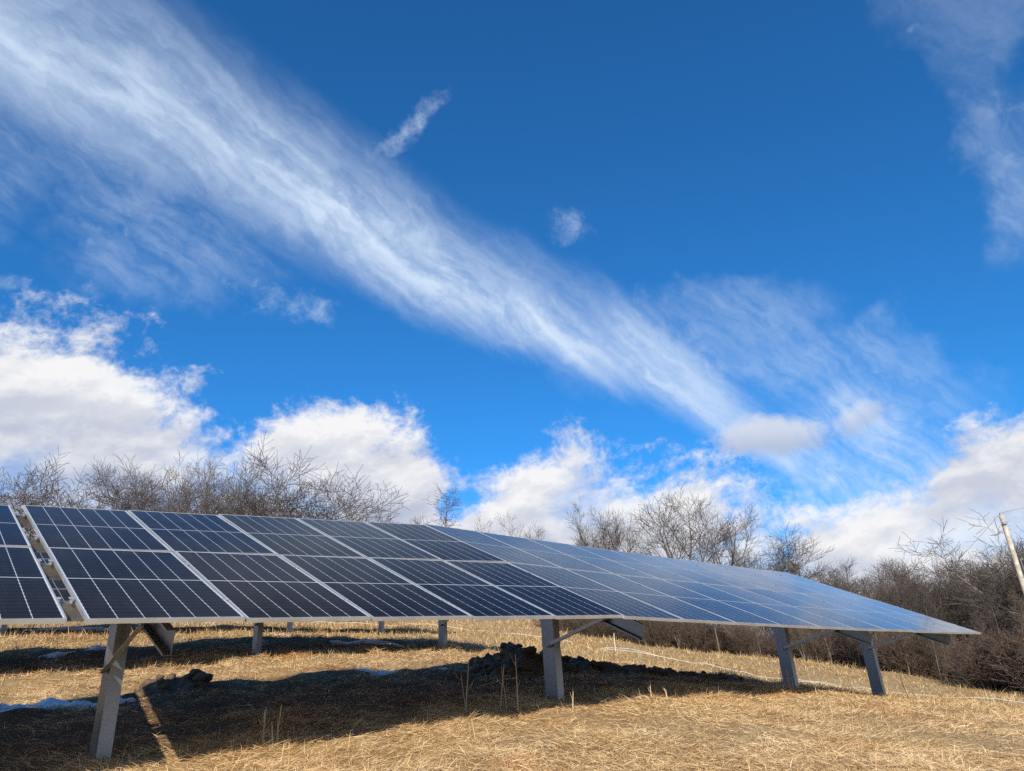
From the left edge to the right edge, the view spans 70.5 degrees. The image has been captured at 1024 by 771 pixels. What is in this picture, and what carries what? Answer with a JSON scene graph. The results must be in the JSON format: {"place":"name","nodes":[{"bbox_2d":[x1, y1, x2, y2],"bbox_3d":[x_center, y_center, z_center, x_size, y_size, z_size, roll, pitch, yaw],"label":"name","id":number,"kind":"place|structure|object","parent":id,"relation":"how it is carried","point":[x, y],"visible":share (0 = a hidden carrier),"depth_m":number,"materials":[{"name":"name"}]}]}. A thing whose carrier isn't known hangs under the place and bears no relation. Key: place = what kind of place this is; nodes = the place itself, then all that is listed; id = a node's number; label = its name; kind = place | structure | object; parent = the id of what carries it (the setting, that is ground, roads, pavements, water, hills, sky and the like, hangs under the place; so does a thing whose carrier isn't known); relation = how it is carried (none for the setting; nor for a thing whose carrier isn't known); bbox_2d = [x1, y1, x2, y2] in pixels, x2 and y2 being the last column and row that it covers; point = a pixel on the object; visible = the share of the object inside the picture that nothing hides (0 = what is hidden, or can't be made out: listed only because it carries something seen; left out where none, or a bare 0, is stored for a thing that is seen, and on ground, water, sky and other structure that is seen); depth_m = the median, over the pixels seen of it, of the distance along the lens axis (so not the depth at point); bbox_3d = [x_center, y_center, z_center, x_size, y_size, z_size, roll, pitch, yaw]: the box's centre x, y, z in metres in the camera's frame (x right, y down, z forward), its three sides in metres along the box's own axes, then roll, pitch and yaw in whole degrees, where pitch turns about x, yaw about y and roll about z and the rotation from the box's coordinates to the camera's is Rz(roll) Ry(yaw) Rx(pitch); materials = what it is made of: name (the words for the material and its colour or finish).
{"place":"outdoors","nodes":[
{"label":"outdoors","id":0,"kind":"place"},
{"bbox_2d":[0,619,1023,770],"bbox_3d":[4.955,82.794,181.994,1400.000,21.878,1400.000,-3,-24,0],"label":"ground","id":1,"kind":"structure","parent":0,"point":[121,742],"depth_m":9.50,"materials":[{"name":"beige plant"}]},
{"bbox_2d":[0,505,66,624],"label":"solar table","id":2,"kind":"object","parent":1,"relation":"on","point":[27,595],"visible":1,"depth_m":5.67,"materials":[{"name":"glass"}]},
{"bbox_2d":[0,697,90,711],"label":"snow patch","id":3,"kind":"object","parent":1,"relation":"on","point":[50,701],"visible":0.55,"depth_m":9.90,"materials":[{"name":"white snow"}]},
{"bbox_2d":[0,452,135,537],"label":"bare tree","id":4,"kind":"object","parent":1,"relation":"on","point":[71,504],"visible":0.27,"depth_m":42.94,"materials":[{"name":"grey plant"}]},
{"bbox_2d":[39,645,106,657],"bbox_3d":[-10.533,6.465,17.445,2.000,0.431,0.450,17,-32,-38],"label":"snow patch","id":5,"kind":"object","parent":1,"relation":"on","point":[59,654],"visible":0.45,"depth_m":17.22,"materials":[{"name":"white snow"}]},
{"bbox_2d":[22,626,136,630],"bbox_3d":[-15.016,8.546,25.291,3.500,0.366,0.750,17,-32,-38],"label":"snow patch","id":6,"kind":"object","parent":1,"relation":"on","point":[78,628],"visible":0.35,"depth_m":25.00,"materials":[{"name":"white snow"}]},
{"bbox_2d":[81,697,136,706],"bbox_3d":[-5.689,4.539,10.286,0.850,0.219,0.375,9,-27,-26],"label":"snow patch","id":7,"kind":"object","parent":1,"relation":"on","point":[122,699],"visible":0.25,"depth_m":10.23,"materials":[{"name":"white snow"}]},
{"bbox_2d":[74,454,247,514],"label":"bare tree","id":8,"kind":"object","parent":1,"relation":"on","point":[135,498],"visible":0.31,"depth_m":47.36,"materials":[{"name":"brown plant"}]},
{"bbox_2d":[121,669,213,700],"bbox_3d":[-5.278,4.718,11.181,1.375,0.635,1.200,17,-31,-38],"label":"soil heap","id":9,"kind":"object","parent":1,"relation":"on","point":[191,680],"visible":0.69,"depth_m":11.10,"materials":[{"name":"brown soil"}]},
{"bbox_2d":[97,452,241,514],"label":"bare tree","id":10,"kind":"object","parent":1,"relation":"on","point":[196,491],"visible":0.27,"depth_m":50.27,"materials":[{"name":"brown plant"}]},
{"bbox_2d":[0,621,384,636],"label":"solar table","id":11,"kind":"object","parent":1,"relation":"on","point":[3,628],"depth_m":27.42,"materials":[{"name":"metal"}]},
{"bbox_2d":[160,445,269,514],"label":"bare tree","id":12,"kind":"object","parent":1,"relation":"on","point":[245,469],"visible":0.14,"depth_m":52.23,"materials":[{"name":"brown plant"}]},
{"bbox_2d":[34,553,448,656],"bbox_3d":[-7.209,5.292,16.521,18.492,4.234,4.183,17,-31,-38],"label":"solar table","id":13,"kind":"object","parent":1,"relation":"on","point":[59,588],"depth_m":17.09,"materials":[{"name":"metal"}]},
{"bbox_2d":[195,460,292,516],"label":"bare tree","id":14,"kind":"object","parent":1,"relation":"on","point":[242,500],"visible":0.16,"depth_m":49.96,"materials":[{"name":"brown plant"}]},
{"bbox_2d":[258,705,282,747],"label":"dead weed","id":15,"kind":"object","parent":1,"relation":"on","point":[264,732],"visible":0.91,"depth_m":6.95,"materials":[{"name":"brown plant"}]},
{"bbox_2d":[203,433,435,623],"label":"bare tree","id":16,"kind":"object","parent":1,"relation":"on","point":[279,511],"visible":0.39,"depth_m":47.03,"materials":[{"name":"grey plant"}]},
{"bbox_2d":[329,638,410,646],"bbox_3d":[-4.150,7.659,21.452,2.750,0.355,0.500,17,-32,-38],"label":"snow patch","id":17,"kind":"object","parent":1,"relation":"on","point":[372,641],"visible":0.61,"depth_m":21.31,"materials":[{"name":"white snow"}]},
{"bbox_2d":[359,668,398,675],"bbox_3d":[-2.485,5.348,13.399,1.050,0.258,0.500,12,-29,-31],"label":"snow patch","id":18,"kind":"object","parent":1,"relation":"on","point":[374,672],"visible":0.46,"depth_m":13.31,"materials":[{"name":"white snow"}]},
{"bbox_2d":[424,483,460,526],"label":"bare tree","id":19,"kind":"object","parent":1,"relation":"on","point":[445,519],"visible":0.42,"depth_m":68.55,"materials":[{"name":"brown plant"}]},
{"bbox_2d":[455,661,473,711],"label":"dead weed","id":20,"kind":"object","parent":1,"relation":"on","point":[465,704],"visible":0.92,"depth_m":8.80,"materials":[{"name":"brown plant"}]},
{"bbox_2d":[16,505,980,761],"bbox_3d":[2.223,3.987,12.043,17.730,3.672,4.269,17,-31,-38],"label":"solar table","id":21,"kind":"object","parent":1,"relation":"on","point":[153,574],"visible":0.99,"depth_m":8.78,"materials":[{"name":"glass"}]},
{"bbox_2d":[497,654,519,711],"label":"dead weed","id":22,"kind":"object","parent":1,"relation":"on","point":[502,683],"visible":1,"depth_m":9.13,"materials":[{"name":"brown plant"}]},
{"bbox_2d":[472,511,545,620],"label":"bare tree","id":23,"kind":"object","parent":1,"relation":"on","point":[513,530],"visible":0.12,"depth_m":69.06,"materials":[{"name":"brown plant"}]},
{"bbox_2d":[469,642,581,678],"bbox_3d":[0.276,5.447,13.993,2.888,0.963,2.250,17,-31,-38],"label":"soil heap","id":24,"kind":"object","parent":1,"relation":"on","point":[529,659],"visible":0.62,"depth_m":13.43,"materials":[{"name":"brown soil"}]},
{"bbox_2d":[558,619,585,632],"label":"shrub","id":25,"kind":"object","parent":1,"relation":"on","point":[570,624],"visible":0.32,"depth_m":42.50,"materials":[{"name":"brown plant"}]},
{"bbox_2d":[572,619,612,637],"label":"shrub","id":26,"kind":"object","parent":1,"relation":"on","point":[588,631],"visible":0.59,"depth_m":41.13,"materials":[{"name":"brown plant"}]},
{"bbox_2d":[564,495,627,550],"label":"bare tree","id":27,"kind":"object","parent":1,"relation":"on","point":[580,532],"visible":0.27,"depth_m":60.65,"materials":[{"name":"brown plant"}]},
{"bbox_2d":[570,656,629,672],"bbox_3d":[1.717,6.099,15.417,3.300,0.710,1.500,17,-31,-38],"label":"soil heap","id":28,"kind":"object","parent":1,"relation":"on","point":[601,666],"visible":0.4,"depth_m":14.99,"materials":[{"name":"brown soil"}]},
{"bbox_2d":[588,508,652,554],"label":"bare tree","id":29,"kind":"object","parent":1,"relation":"on","point":[630,544],"visible":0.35,"depth_m":62.91,"materials":[{"name":"brown plant"}]},
{"bbox_2d":[613,620,662,644],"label":"shrub","id":30,"kind":"object","parent":1,"relation":"on","point":[642,643],"visible":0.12,"depth_m":40.80,"materials":[{"name":"brown plant"}]},
{"bbox_2d":[619,620,660,645],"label":"shrub","id":31,"kind":"object","parent":1,"relation":"on","point":[641,641],"visible":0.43,"depth_m":40.52,"materials":[{"name":"brown plant"}]},
{"bbox_2d":[626,621,672,646],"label":"shrub","id":32,"kind":"object","parent":1,"relation":"on","point":[654,636],"visible":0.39,"depth_m":40.63,"materials":[{"name":"brown plant"}]},
{"bbox_2d":[623,664,688,677],"bbox_3d":[3.235,6.354,15.700,3.300,0.611,1.260,17,-31,-38],"label":"soil heap","id":33,"kind":"object","parent":1,"relation":"on","point":[643,669],"visible":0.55,"depth_m":15.13,"materials":[{"name":"brown soil"}]},
{"bbox_2d":[637,620,681,647],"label":"shrub","id":34,"kind":"object","parent":1,"relation":"on","point":[668,631],"visible":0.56,"depth_m":40.62,"materials":[{"name":"brown plant"}]},
{"bbox_2d":[670,622,684,648],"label":"sapling","id":35,"kind":"object","parent":1,"relation":"on","point":[678,638],"visible":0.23,"depth_m":41.57,"materials":[{"name":"brown plant"}]},
{"bbox_2d":[627,481,736,562],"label":"bare tree","id":36,"kind":"object","parent":1,"relation":"on","point":[672,535],"visible":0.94,"depth_m":55.21,"materials":[{"name":"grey plant"}]},
{"bbox_2d":[673,622,721,652],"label":"shrub","id":37,"kind":"object","parent":1,"relation":"on","point":[689,634],"visible":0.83,"depth_m":40.77,"materials":[{"name":"brown plant"}]},
{"bbox_2d":[677,624,733,651],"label":"shrub","id":38,"kind":"object","parent":1,"relation":"on","point":[713,639],"visible":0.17,"depth_m":41.26,"materials":[{"name":"brown plant"}]},
{"bbox_2d":[684,671,743,683],"bbox_3d":[4.506,6.662,16.186,3.300,0.550,1.080,17,-31,-38],"label":"soil heap","id":39,"kind":"object","parent":1,"relation":"on","point":[714,677],"visible":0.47,"depth_m":15.95,"materials":[{"name":"brown soil"}]},
{"bbox_2d":[694,624,733,653],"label":"shrub","id":40,"kind":"object","parent":1,"relation":"on","point":[719,634],"visible":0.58,"depth_m":40.87,"materials":[{"name":"brown plant"}]},
{"bbox_2d":[677,504,762,627],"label":"bare tree","id":41,"kind":"object","parent":1,"relation":"on","point":[732,561],"visible":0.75,"depth_m":57.00,"materials":[{"name":"brown plant"}]},
{"bbox_2d":[711,625,736,653],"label":"shrub","id":42,"kind":"object","parent":1,"relation":"on","point":[726,643],"visible":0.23,"depth_m":41.79,"materials":[{"name":"brown plant"}]},
{"bbox_2d":[720,624,749,655],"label":"sapling","id":43,"kind":"object","parent":1,"relation":"on","point":[742,626],"visible":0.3,"depth_m":39.93,"materials":[{"name":"brown plant"}]},
{"bbox_2d":[724,625,765,655],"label":"shrub","id":44,"kind":"object","parent":1,"relation":"on","point":[748,641],"visible":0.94,"depth_m":39.35,"materials":[{"name":"brown plant"}]},
{"bbox_2d":[750,630,772,655],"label":"shrub","id":45,"kind":"object","parent":1,"relation":"on","point":[763,636],"visible":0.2,"depth_m":43.73,"materials":[{"name":"brown plant"}]},
{"bbox_2d":[709,524,835,639],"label":"bare tree","id":46,"kind":"object","parent":1,"relation":"on","point":[783,554],"visible":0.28,"depth_m":54.85,"materials":[{"name":"brown plant"}]},
{"bbox_2d":[766,637,794,657],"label":"shrub","id":47,"kind":"object","parent":1,"relation":"on","point":[775,650],"visible":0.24,"depth_m":38.79,"materials":[{"name":"brown plant"}]},
{"bbox_2d":[789,628,808,660],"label":"sapling","id":48,"kind":"object","parent":1,"relation":"on","point":[801,632],"visible":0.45,"depth_m":37.01,"materials":[{"name":"brown plant"}]},
{"bbox_2d":[761,554,840,582],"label":"bare tree","id":49,"kind":"object","parent":1,"relation":"on","point":[803,575],"visible":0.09,"depth_m":51.50,"materials":[{"name":"brown plant"}]},
{"bbox_2d":[768,628,842,663],"bbox_3d":[15.282,13.325,37.156,3.672,2.424,3.518,-4,-24,2],"label":"shrub","id":50,"kind":"object","parent":1,"relation":"on","point":[821,655],"visible":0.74,"depth_m":36.70,"materials":[{"name":"brown plant"}]},
{"bbox_2d":[791,636,823,660],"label":"shrub","id":51,"kind":"object","parent":1,"relation":"on","point":[798,654],"visible":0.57,"depth_m":37.08,"materials":[{"name":"brown plant"}]},
{"bbox_2d":[607,649,1023,702],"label":"rope","id":52,"kind":"object","parent":1,"relation":"on","point":[805,680],"visible":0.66,"depth_m":27.96,"materials":[{"name":"fabric"}]},
{"bbox_2d":[817,633,859,665],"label":"shrub","id":53,"kind":"object","parent":1,"relation":"on","point":[835,655],"visible":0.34,"depth_m":37.05,"materials":[{"name":"brown plant"}]},
{"bbox_2d":[819,569,875,592],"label":"bare tree","id":54,"kind":"object","parent":1,"relation":"on","point":[832,575],"visible":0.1,"depth_m":48.95,"materials":[{"name":"brown plant"}]},
{"bbox_2d":[827,557,869,593],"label":"bare tree","id":55,"kind":"object","parent":1,"relation":"on","point":[846,567],"visible":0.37,"depth_m":48.73,"materials":[{"name":"brown plant"}]},
{"bbox_2d":[809,568,896,653],"bbox_3d":[19.078,13.226,40.248,7.960,5.660,5.894,12,-29,-31],"label":"bare tree","id":56,"kind":"object","parent":1,"relation":"on","point":[829,584],"visible":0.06,"depth_m":39.17,"materials":[{"name":"brown plant"}]},
{"bbox_2d":[833,634,894,667],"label":"shrub","id":57,"kind":"object","parent":1,"relation":"on","point":[856,654],"visible":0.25,"depth_m":35.25,"materials":[{"name":"brown plant"}]},
{"bbox_2d":[846,584,887,669],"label":"sapling","id":58,"kind":"object","parent":1,"relation":"on","point":[880,632],"visible":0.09,"depth_m":33.60,"materials":[{"name":"brown plant"}]},
{"bbox_2d":[851,576,888,603],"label":"bare tree","id":59,"kind":"object","parent":1,"relation":"on","point":[866,585],"visible":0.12,"depth_m":46.20,"materials":[{"name":"brown plant"}]},
{"bbox_2d":[855,573,891,637],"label":"bare tree","id":60,"kind":"object","parent":1,"relation":"on","point":[872,587],"visible":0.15,"depth_m":43.91,"materials":[{"name":"brown plant"}]},
{"bbox_2d":[862,557,917,640],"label":"bare tree","id":61,"kind":"object","parent":1,"relation":"on","point":[885,576],"visible":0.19,"depth_m":48.55,"materials":[{"name":"brown plant"}]},
{"bbox_2d":[869,554,926,589],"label":"bare tree","id":62,"kind":"object","parent":1,"relation":"on","point":[902,567],"visible":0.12,"depth_m":59.31,"materials":[{"name":"brown plant"}]},
{"bbox_2d":[859,631,939,675],"bbox_3d":[17.488,12.026,32.971,3.547,2.353,3.697,-10,-25,15],"label":"shrub","id":63,"kind":"object","parent":1,"relation":"on","point":[887,663],"visible":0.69,"depth_m":32.45,"materials":[{"name":"brown plant"}]},
{"bbox_2d":[855,632,944,676],"bbox_3d":[18.051,12.049,32.770,3.553,2.261,3.410,6,-26,-20],"label":"shrub","id":64,"kind":"object","parent":1,"relation":"on","point":[920,656],"visible":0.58,"depth_m":32.25,"materials":[{"name":"brown plant"}]},
{"bbox_2d":[890,631,911,673],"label":"sapling","id":65,"kind":"object","parent":1,"relation":"on","point":[903,647],"visible":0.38,"depth_m":32.26,"materials":[{"name":"brown plant"}]},
{"bbox_2d":[874,559,933,637],"bbox_3d":[20.493,12.194,37.728,2.429,6.269,2.970,3,-25,-14],"label":"bare tree","id":66,"kind":"object","parent":1,"relation":"on","point":[899,589],"visible":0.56,"depth_m":38.19,"materials":[{"name":"brown plant"}]},
{"bbox_2d":[884,567,928,634],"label":"bare tree","id":67,"kind":"object","parent":1,"relation":"on","point":[891,586],"visible":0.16,"depth_m":41.60,"materials":[{"name":"brown plant"}]},
{"bbox_2d":[898,583,929,678],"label":"sapling","id":68,"kind":"object","parent":1,"relation":"on","point":[909,599],"visible":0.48,"depth_m":33.98,"materials":[{"name":"brown plant"}]},
{"bbox_2d":[890,571,953,622],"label":"bare tree","id":69,"kind":"object","parent":1,"relation":"on","point":[940,601],"visible":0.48,"depth_m":38.59,"materials":[{"name":"brown plant"}]},
{"bbox_2d":[905,573,944,679],"bbox_3d":[20.809,12.129,36.095,1.653,5.553,1.749,-24,-32,38],"label":"bare tree","id":70,"kind":"object","parent":1,"relation":"on","point":[923,600],"visible":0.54,"depth_m":36.47,"materials":[{"name":"brown plant"}]},
{"bbox_2d":[894,639,959,680],"bbox_3d":[18.508,12.447,32.499,3.200,2.112,3.066,-9,-25,12],"label":"shrub","id":71,"kind":"object","parent":1,"relation":"on","point":[936,672],"visible":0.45,"depth_m":32.02,"materials":[{"name":"brown plant"}]},
{"bbox_2d":[900,636,955,679],"bbox_3d":[18.878,12.422,32.981,3.319,2.112,3.185,9,-27,-25],"label":"shrub","id":72,"kind":"object","parent":1,"relation":"on","point":[932,662],"visible":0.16,"depth_m":32.34,"materials":[{"name":"brown plant"}]},
{"bbox_2d":[919,611,943,679],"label":"sapling","id":73,"kind":"object","parent":1,"relation":"on","point":[933,646],"visible":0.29,"depth_m":31.40,"materials":[{"name":"brown plant"}]},
{"bbox_2d":[887,559,980,638],"bbox_3d":[23.642,12.878,38.838,5.176,7.305,4.325,-17,-28,28],"label":"bare tree","id":74,"kind":"object","parent":1,"relation":"on","point":[937,586],"visible":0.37,"depth_m":39.33,"materials":[{"name":"brown plant"}]},
{"bbox_2d":[921,634,960,680],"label":"sapling","id":75,"kind":"object","parent":1,"relation":"on","point":[947,652],"visible":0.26,"depth_m":32.02,"materials":[{"name":"brown plant"}]},
{"bbox_2d":[904,621,980,681],"bbox_3d":[19.796,12.535,34.058,3.936,2.999,3.911,8,-26,-23],"label":"shrub","id":76,"kind":"object","parent":1,"relation":"on","point":[953,648],"visible":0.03,"depth_m":33.49,"materials":[{"name":"brown plant"}]},
{"bbox_2d":[927,553,963,605],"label":"bare tree","id":77,"kind":"object","parent":1,"relation":"on","point":[947,569],"visible":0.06,"depth_m":56.80,"materials":[{"name":"brown plant"}]},
{"bbox_2d":[891,566,1003,635],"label":"bare tree","id":78,"kind":"object","parent":1,"relation":"on","point":[945,596],"visible":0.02,"depth_m":45.15,"materials":[{"name":"brown plant"}]},
{"bbox_2d":[937,571,977,640],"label":"bare tree","id":79,"kind":"object","parent":1,"relation":"on","point":[954,600],"visible":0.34,"depth_m":38.76,"materials":[{"name":"brown plant"}]},
{"bbox_2d":[896,510,1023,629],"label":"bare tree","id":80,"kind":"object","parent":1,"relation":"on","point":[1010,611],"visible":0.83,"depth_m":33.11,"materials":[{"name":"brown plant"}]},
{"bbox_2d":[921,627,1011,690],"bbox_3d":[19.446,11.583,30.135,4.208,2.777,4.031,-11,-25,17],"label":"shrub","id":81,"kind":"object","parent":1,"relation":"on","point":[963,659],"visible":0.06,"depth_m":30.19,"materials":[{"name":"brown plant"}]},
{"bbox_2d":[920,561,1023,644],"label":"bare tree","id":82,"kind":"object","parent":1,"relation":"on","point":[1002,593],"visible":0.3,"depth_m":32.42,"materials":[{"name":"brown plant"}]},
{"bbox_2d":[931,558,1015,639],"bbox_3d":[25.269,12.380,37.187,5.060,7.528,7.044,0,-24,-8],"label":"bare tree","id":83,"kind":"object","parent":1,"relation":"on","point":[961,606],"visible":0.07,"depth_m":37.83,"materials":[{"name":"brown plant"}]},
{"bbox_2d":[928,625,1020,690],"bbox_3d":[18.416,10.701,28.613,3.460,2.653,3.483,-6,-24,5],"label":"shrub","id":84,"kind":"object","parent":1,"relation":"on","point":[972,668],"visible":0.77,"depth_m":28.42,"materials":[{"name":"brown plant"}]},
{"bbox_2d":[952,555,1000,634],"bbox_3d":[22.697,11.389,34.464,2.432,6.569,1.989,7,-26,-22],"label":"bare tree","id":85,"kind":"object","parent":1,"relation":"on","point":[967,596],"visible":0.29,"depth_m":35.22,"materials":[{"name":"brown plant"}]},
{"bbox_2d":[968,608,991,645],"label":"sapling","id":86,"kind":"object","parent":1,"relation":"on","point":[979,625],"visible":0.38,"depth_m":30.77,"materials":[{"name":"brown plant"}]},
{"bbox_2d":[961,563,1012,634],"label":"bare tree","id":87,"kind":"object","parent":1,"relation":"on","point":[985,589],"visible":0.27,"depth_m":34.75,"materials":[{"name":"brown plant"}]},
{"bbox_2d":[963,596,1023,636],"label":"bare tree","id":88,"kind":"object","parent":1,"relation":"on","point":[985,627],"visible":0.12,"depth_m":32.13,"materials":[{"name":"brown plant"}]},
{"bbox_2d":[975,588,1016,689],"bbox_3d":[19.343,10.067,28.552,1.227,4.145,1.501,9,-27,-26],"label":"sapling","id":89,"kind":"object","parent":1,"relation":"on","point":[994,614],"visible":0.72,"depth_m":28.92,"materials":[{"name":"brown plant"}]},
{"bbox_2d":[971,560,1021,633],"bbox_3d":[23.441,11.501,34.134,2.322,6.254,2.458,-17,-27,27],"label":"bare tree","id":90,"kind":"object","parent":1,"relation":"on","point":[997,586],"visible":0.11,"depth_m":34.79,"materials":[{"name":"brown plant"}]},
{"bbox_2d":[973,620,1023,692],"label":"shrub","id":91,"kind":"object","parent":1,"relation":"on","point":[1003,652],"visible":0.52,"depth_m":27.25,"materials":[{"name":"brown plant"}]},
{"bbox_2d":[973,545,1023,608],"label":"bare tree","id":92,"kind":"object","parent":1,"relation":"on","point":[1005,574],"visible":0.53,"depth_m":32.83,"materials":[{"name":"brown plant"}]},
{"bbox_2d":[974,616,1023,691],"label":"shrub","id":93,"kind":"object","parent":1,"relation":"on","point":[999,653],"visible":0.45,"depth_m":27.51,"materials":[{"name":"brown plant"}]},
{"bbox_2d":[984,612,1023,692],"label":"shrub","id":94,"kind":"object","parent":1,"relation":"on","point":[1019,663],"visible":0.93,"depth_m":26.40,"materials":[{"name":"brown plant"}]},
{"bbox_2d":[986,551,1023,604],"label":"bare tree","id":95,"kind":"object","parent":1,"relation":"on","point":[1006,568],"visible":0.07,"depth_m":36.25,"materials":[{"name":"brown plant"}]},
{"bbox_2d":[999,513,1023,595],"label":"utility pole","id":96,"kind":"object","parent":1,"relation":"on","point":[1004,523],"visible":1,"depth_m":30.92,"materials":[{"name":"white wood"}]},
{"bbox_2d":[1006,588,1023,638],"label":"sapling","id":97,"kind":"object","parent":1,"relation":"on","point":[1019,612],"visible":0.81,"depth_m":27.63,"materials":[{"name":"brown plant"}]},
{"bbox_2d":[0,0,1023,642],"label":"sky","id":98,"kind":"structure","parent":0,"point":[528,259],"materials":[{"name":"blue"}]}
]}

